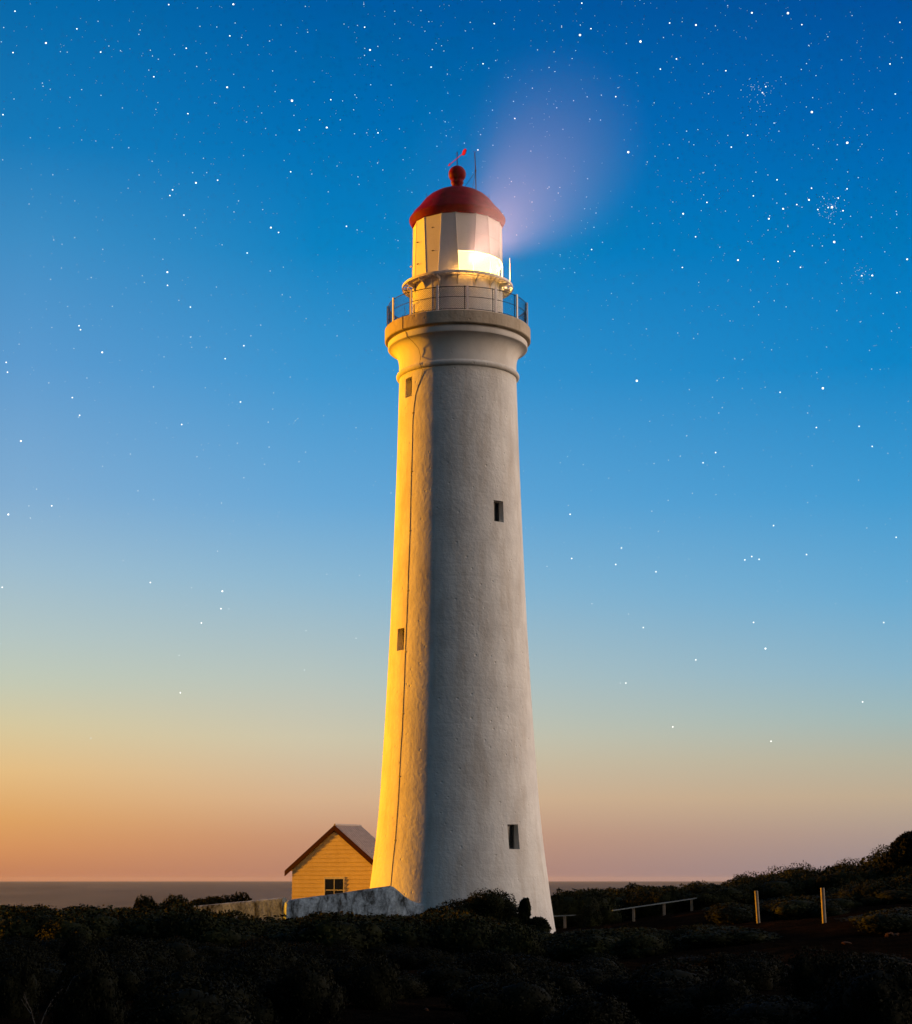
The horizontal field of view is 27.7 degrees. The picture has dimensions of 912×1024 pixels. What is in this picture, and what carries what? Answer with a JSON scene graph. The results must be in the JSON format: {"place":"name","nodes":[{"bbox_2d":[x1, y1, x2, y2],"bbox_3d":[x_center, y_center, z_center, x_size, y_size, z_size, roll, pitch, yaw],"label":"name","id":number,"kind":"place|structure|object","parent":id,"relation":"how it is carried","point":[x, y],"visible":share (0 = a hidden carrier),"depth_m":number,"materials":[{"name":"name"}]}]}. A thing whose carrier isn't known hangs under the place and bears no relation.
{"place":"outdoors","nodes":[
{"label":"outdoors","id":0,"kind":"place"},
{"bbox_2d":[0,881,725,910],"bbox_3d":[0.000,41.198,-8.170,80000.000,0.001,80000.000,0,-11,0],"label":"sea","id":1,"kind":"structure","parent":0,"point":[64,894],"depth_m":7835.25,"materials":[{"name":"liquid"}]},
{"bbox_2d":[2,0,908,701],"bbox_3d":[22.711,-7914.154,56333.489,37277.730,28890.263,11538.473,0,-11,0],"label":"stars","id":2,"kind":"object","parent":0,"point":[514,196],"visible":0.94,"depth_m":58356.67,"materials":[{"name":"white"}]},
{"bbox_2d":[0,903,911,1023],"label":"ground","id":3,"kind":"structure","parent":0,"point":[832,933],"depth_m":41.44,"materials":[{"name":"plant"}]},
{"bbox_2d":[22,988,62,1023],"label":"dead shrub","id":4,"kind":"object","parent":3,"relation":"on","point":[45,1013],"visible":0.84,"depth_m":22.22,"materials":[{"name":"brown plant"}]},
{"bbox_2d":[133,894,155,910],"bbox_3d":[-10.807,14.214,64.552,1.317,1.821,1.378,0,-11,0],"label":"bush","id":5,"kind":"object","parent":3,"relation":"on","point":[142,902],"visible":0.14,"depth_m":64.47,"materials":[{"name":"green plant"}]},
{"bbox_2d":[163,894,188,910],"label":"bush","id":6,"kind":"object","parent":3,"relation":"on","point":[170,899],"visible":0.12,"depth_m":65.48,"materials":[{"name":"green plant"}]},
{"bbox_2d":[187,898,208,905],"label":"bush","id":7,"kind":"object","parent":3,"relation":"on","point":[202,902],"visible":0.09,"depth_m":75.78,"materials":[{"name":"green plant"}]},
{"bbox_2d":[203,896,223,903],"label":"bush","id":8,"kind":"object","parent":3,"relation":"on","point":[209,900],"visible":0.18,"depth_m":76.20,"materials":[{"name":"green plant"}]},
{"bbox_2d":[218,894,238,903],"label":"bush","id":9,"kind":"object","parent":3,"relation":"on","point":[225,898],"visible":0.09,"depth_m":76.41,"materials":[{"name":"green plant"}]},
{"bbox_2d":[194,897,286,921],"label":"boundary wall","id":10,"kind":"structure","parent":3,"relation":"on","point":[266,907],"depth_m":71.75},
{"bbox_2d":[232,891,251,901],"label":"bush","id":11,"kind":"object","parent":3,"relation":"on","point":[240,897],"visible":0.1,"depth_m":76.66,"materials":[{"name":"green plant"}]},
{"bbox_2d":[284,824,375,898],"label":"store hut","id":12,"kind":"object","parent":3,"relation":"on","point":[336,858],"visible":0.52,"depth_m":84.64,"materials":[{"name":"wood"}]},
{"bbox_2d":[324,877,344,894],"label":"window","id":13,"kind":"structure","parent":12,"relation":"in","point":[332,885],"depth_m":84.27,"materials":[{"name":"glass"}]},
{"bbox_2d":[284,886,424,918],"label":"boundary wall","id":14,"kind":"structure","parent":3,"relation":"on","point":[387,900],"depth_m":71.92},
{"bbox_2d":[423,908,434,913],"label":"bush","id":15,"kind":"object","parent":3,"relation":"on","point":[430,909],"visible":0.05,"depth_m":68.37,"materials":[{"name":"green plant"}]},
{"bbox_2d":[430,898,477,913],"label":"bush","id":16,"kind":"object","parent":3,"relation":"on","point":[462,908],"visible":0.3,"depth_m":68.69,"materials":[{"name":"green plant"}]},
{"bbox_2d":[0,932,911,1023],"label":"coastal scrub","id":17,"kind":"object","parent":3,"relation":"on","point":[173,980],"visible":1,"depth_m":23.61,"materials":[{"name":"green plant"}]},
{"bbox_2d":[0,851,911,962],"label":"coastal scrub","id":18,"kind":"object","parent":3,"relation":"on","point":[794,893],"visible":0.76,"depth_m":46.53,"materials":[{"name":"green plant"}]},
{"bbox_2d":[370,149,555,932],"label":"lighthouse","id":19,"kind":"object","parent":3,"relation":"on","point":[459,814],"visible":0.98,"depth_m":76.58,"materials":[{"name":"white paint"}]},
{"bbox_2d":[494,502,498,521],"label":"window","id":20,"kind":"structure","parent":19,"relation":"in","point":[496,504],"depth_m":77.67,"materials":[{"name":"black glass"}]},
{"bbox_2d":[507,825,513,848],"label":"window","id":21,"kind":"structure","parent":19,"relation":"in","point":[510,827],"depth_m":74.53,"materials":[{"name":"black glass"}]},
{"bbox_2d":[446,887,523,924],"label":"bush","id":22,"kind":"object","parent":3,"relation":"on","point":[497,905],"visible":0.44,"depth_m":68.86,"materials":[{"name":"green plant"}]},
{"bbox_2d":[518,897,531,925],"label":"bush","id":23,"kind":"object","parent":3,"relation":"on","point":[525,909],"visible":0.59,"depth_m":68.90,"materials":[{"name":"green plant"}]},
{"bbox_2d":[528,916,551,932],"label":"bush","id":24,"kind":"object","parent":3,"relation":"on","point":[541,923],"visible":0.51,"depth_m":68.44,"materials":[{"name":"green plant"}]},
{"bbox_2d":[574,903,603,927],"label":"bush","id":25,"kind":"object","parent":3,"relation":"on","point":[588,915],"visible":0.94,"depth_m":76.87,"materials":[{"name":"green plant"}]},
{"bbox_2d":[553,898,696,927],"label":"rail fence","id":26,"kind":"object","parent":3,"relation":"on","point":[633,912],"visible":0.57,"depth_m":78.79,"materials":[{"name":"brown wood"}]},
{"bbox_2d":[623,882,640,891],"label":"bush","id":27,"kind":"object","parent":3,"relation":"on","point":[628,887],"visible":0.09,"depth_m":94.02,"materials":[{"name":"green plant"}]},
{"bbox_2d":[683,880,708,886],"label":"bush","id":28,"kind":"object","parent":3,"relation":"on","point":[698,882],"visible":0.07,"depth_m":93.08,"materials":[{"name":"green plant"}]},
{"bbox_2d":[732,871,765,878],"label":"bush","id":29,"kind":"object","parent":3,"relation":"on","point":[753,873],"visible":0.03,"depth_m":96.00,"materials":[{"name":"green plant"}]},
{"bbox_2d":[754,891,759,922],"bbox_3d":[9.877,13.129,60.604,0.185,1.446,0.110,0,-11,0],"label":"timber post","id":30,"kind":"object","parent":3,"relation":"on","point":[757,908],"visible":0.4,"depth_m":60.60,"materials":[{"name":"brown wood"}]},
{"bbox_2d":[760,866,785,874],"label":"bush","id":31,"kind":"object","parent":3,"relation":"on","point":[773,869],"visible":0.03,"depth_m":98.18,"materials":[{"name":"green plant"}]},
{"bbox_2d":[783,860,818,871],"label":"bush","id":32,"kind":"object","parent":3,"relation":"on","point":[810,868],"visible":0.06,"depth_m":97.19,"materials":[{"name":"green plant"}]},
{"bbox_2d":[820,888,825,922],"bbox_3d":[10.290,11.257,51.800,0.154,1.469,0.110,0,-11,0],"label":"timber post","id":33,"kind":"object","parent":3,"relation":"on","point":[822,891],"visible":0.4,"depth_m":51.81,"materials":[{"name":"brown wood"}]},
{"bbox_2d":[831,857,863,869],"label":"bush","id":34,"kind":"object","parent":3,"relation":"on","point":[844,860],"visible":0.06,"depth_m":90.22,"materials":[{"name":"green plant"}]},
{"bbox_2d":[862,844,890,871],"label":"bush","id":35,"kind":"object","parent":3,"relation":"on","point":[873,859],"visible":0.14,"depth_m":84.50,"materials":[{"name":"green plant"}]},
{"bbox_2d":[885,932,898,936],"bbox_3d":[10.104,9.808,42.941,0.344,0.142,0.314,-4,-12,18],"label":"rock","id":36,"kind":"object","parent":3,"relation":"on","point":[891,934],"visible":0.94,"depth_m":42.87,"materials":[{"name":"stone"}]},
{"bbox_2d":[878,830,911,878],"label":"coastal tree","id":37,"kind":"object","parent":3,"relation":"on","point":[897,856],"visible":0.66,"depth_m":82.13,"materials":[{"name":"green plant"}]},
{"bbox_2d":[0,0,911,880],"label":"sky","id":38,"kind":"structure","parent":0,"point":[655,761],"materials":[{"name":"blue"}]}
]}

